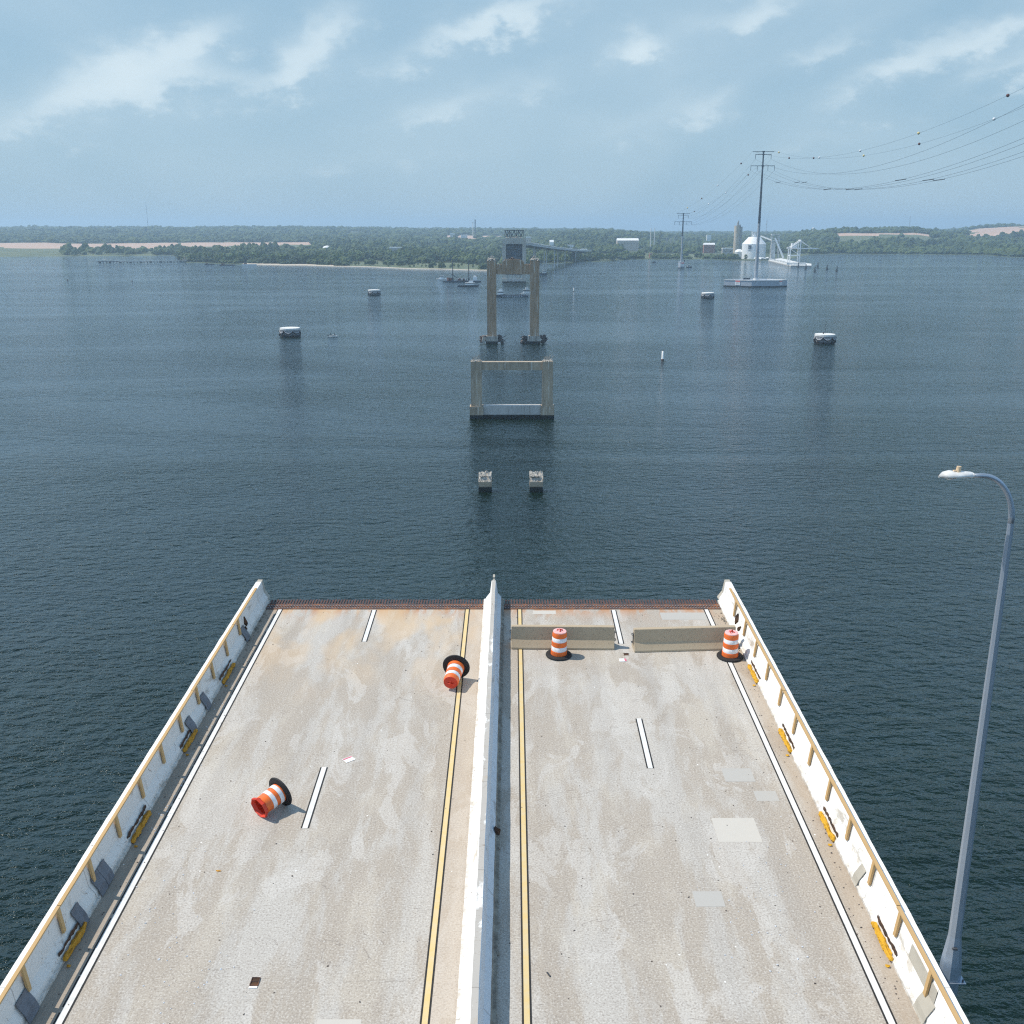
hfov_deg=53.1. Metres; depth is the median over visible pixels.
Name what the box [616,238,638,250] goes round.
warehouse
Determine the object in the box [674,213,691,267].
power pylon
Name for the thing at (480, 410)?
ruined pier
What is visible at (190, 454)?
water
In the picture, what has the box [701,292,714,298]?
fender cell
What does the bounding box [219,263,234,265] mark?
moored barge
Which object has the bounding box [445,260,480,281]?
spud barge
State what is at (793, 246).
gantry crane
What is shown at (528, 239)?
warehouse
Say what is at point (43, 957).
concrete wall
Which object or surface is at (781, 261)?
dock
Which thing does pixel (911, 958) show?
concrete wall
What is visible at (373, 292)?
fender cell
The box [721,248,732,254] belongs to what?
warehouse
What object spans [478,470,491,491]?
pier stump
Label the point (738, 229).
silo tower
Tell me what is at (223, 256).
leafy tree
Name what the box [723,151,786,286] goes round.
power pylon
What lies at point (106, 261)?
jetty
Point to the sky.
(616, 114)
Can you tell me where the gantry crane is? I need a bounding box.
[787,240,818,261]
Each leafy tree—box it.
[220,252,227,259]
[229,253,237,260]
[269,253,276,263]
[331,254,339,261]
[356,252,362,259]
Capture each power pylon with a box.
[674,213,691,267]
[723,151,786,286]
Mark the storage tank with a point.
(738, 251)
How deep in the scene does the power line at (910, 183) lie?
662.05 m
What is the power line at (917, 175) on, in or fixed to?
attached to the power pylon at (755, 281)
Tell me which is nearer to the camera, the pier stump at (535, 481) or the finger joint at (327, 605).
the finger joint at (327, 605)
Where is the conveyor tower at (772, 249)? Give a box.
[754,234,783,259]
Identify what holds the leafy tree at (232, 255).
on the land
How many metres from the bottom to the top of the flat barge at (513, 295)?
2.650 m
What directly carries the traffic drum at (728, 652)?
on the road
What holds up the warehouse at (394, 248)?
on the land
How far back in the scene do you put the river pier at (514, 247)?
1140.88 m
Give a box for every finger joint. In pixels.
[266,599,483,608]
[504,599,720,608]
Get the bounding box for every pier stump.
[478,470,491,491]
[529,471,542,491]
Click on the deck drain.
(254, 983)
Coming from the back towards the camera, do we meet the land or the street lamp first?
the land
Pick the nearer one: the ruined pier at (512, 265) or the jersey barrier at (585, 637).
the jersey barrier at (585, 637)
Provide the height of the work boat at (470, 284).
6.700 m
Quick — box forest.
[0,223,1023,268]
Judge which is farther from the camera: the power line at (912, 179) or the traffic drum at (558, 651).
the power line at (912, 179)
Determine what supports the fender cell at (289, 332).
in the water
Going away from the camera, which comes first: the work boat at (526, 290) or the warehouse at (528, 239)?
the work boat at (526, 290)
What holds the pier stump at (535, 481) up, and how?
in the water
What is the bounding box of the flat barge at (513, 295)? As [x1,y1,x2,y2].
[498,294,527,296]
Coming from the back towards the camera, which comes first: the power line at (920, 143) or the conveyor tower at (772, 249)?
the conveyor tower at (772, 249)
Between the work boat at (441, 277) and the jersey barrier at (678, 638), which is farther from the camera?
the work boat at (441, 277)
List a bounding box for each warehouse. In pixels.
[389,247,401,250]
[526,237,530,242]
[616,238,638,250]
[703,243,714,252]
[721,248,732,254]
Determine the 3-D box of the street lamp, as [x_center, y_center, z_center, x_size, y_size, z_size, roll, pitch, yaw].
[8.393,4.604,19.624,1.640,11.244,0.460,0,16,0]
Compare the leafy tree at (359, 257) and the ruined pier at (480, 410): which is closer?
the ruined pier at (480, 410)
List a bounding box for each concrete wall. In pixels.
[0,579,269,1023]
[717,579,969,1023]
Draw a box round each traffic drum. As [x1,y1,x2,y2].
[251,777,291,817]
[443,655,469,688]
[546,628,571,660]
[716,630,742,662]
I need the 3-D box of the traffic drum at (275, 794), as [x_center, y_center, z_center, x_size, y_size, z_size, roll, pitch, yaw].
[-6.429,7.636,27.181,0.874,0.874,0.790,14,32,36]
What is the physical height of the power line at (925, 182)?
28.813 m
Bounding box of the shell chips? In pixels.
[118,662,835,1023]
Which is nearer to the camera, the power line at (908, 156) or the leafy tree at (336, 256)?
the power line at (908, 156)
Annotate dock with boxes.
[768,258,810,266]
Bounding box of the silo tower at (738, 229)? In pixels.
[733,221,742,252]
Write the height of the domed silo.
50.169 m
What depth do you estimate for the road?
25.56 m
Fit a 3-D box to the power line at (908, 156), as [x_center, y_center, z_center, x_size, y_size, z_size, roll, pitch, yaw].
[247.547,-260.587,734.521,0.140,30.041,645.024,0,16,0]
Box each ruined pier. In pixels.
[470,354,553,418]
[479,255,547,343]
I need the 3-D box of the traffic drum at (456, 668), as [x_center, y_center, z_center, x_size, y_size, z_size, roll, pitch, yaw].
[-1.949,5.409,33.957,0.930,0.930,1.034,3,27,9]
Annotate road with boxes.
[31,609,920,1023]
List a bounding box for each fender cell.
[279,327,300,336]
[368,289,380,295]
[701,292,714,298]
[813,328,835,343]
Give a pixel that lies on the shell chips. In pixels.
(220, 952)
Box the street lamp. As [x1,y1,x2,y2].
[938,466,1014,995]
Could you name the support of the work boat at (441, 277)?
on the water
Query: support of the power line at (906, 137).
attached to the power pylon at (755, 281)
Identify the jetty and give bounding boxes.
[97,256,190,262]
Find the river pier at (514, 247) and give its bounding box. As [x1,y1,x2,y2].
[502,230,525,282]
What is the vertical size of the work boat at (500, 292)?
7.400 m
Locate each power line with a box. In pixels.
[757,96,1005,157]
[762,138,1022,188]
[766,105,1022,173]
[769,152,1021,188]
[771,122,1019,173]
[771,143,1023,188]
[782,156,1022,188]
[787,108,1020,157]
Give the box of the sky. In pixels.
[0,0,1023,230]
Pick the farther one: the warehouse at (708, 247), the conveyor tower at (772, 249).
the warehouse at (708, 247)
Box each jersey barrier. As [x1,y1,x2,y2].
[509,625,615,649]
[631,625,735,652]
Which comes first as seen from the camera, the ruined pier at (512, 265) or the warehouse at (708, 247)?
the ruined pier at (512, 265)
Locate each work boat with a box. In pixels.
[436,273,446,279]
[458,281,478,286]
[496,289,504,296]
[521,286,529,294]
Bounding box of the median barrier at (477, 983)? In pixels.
[456,574,504,1023]
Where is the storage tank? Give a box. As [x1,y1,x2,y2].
[735,249,741,257]
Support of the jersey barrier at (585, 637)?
on the road
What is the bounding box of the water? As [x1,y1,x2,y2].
[0,254,1023,1023]
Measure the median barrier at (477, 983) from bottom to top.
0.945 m
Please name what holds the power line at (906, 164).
attached to the power pylon at (755, 281)
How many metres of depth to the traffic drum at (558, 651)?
35.85 m
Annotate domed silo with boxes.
[741,232,765,258]
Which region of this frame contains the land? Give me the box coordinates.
[0,227,1023,269]
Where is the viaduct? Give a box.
[526,242,590,270]
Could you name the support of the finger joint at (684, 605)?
attached to the road
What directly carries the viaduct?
on the land
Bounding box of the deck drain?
[249,977,260,988]
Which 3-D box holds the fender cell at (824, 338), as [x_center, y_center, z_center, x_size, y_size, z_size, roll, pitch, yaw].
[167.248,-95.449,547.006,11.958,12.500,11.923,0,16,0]

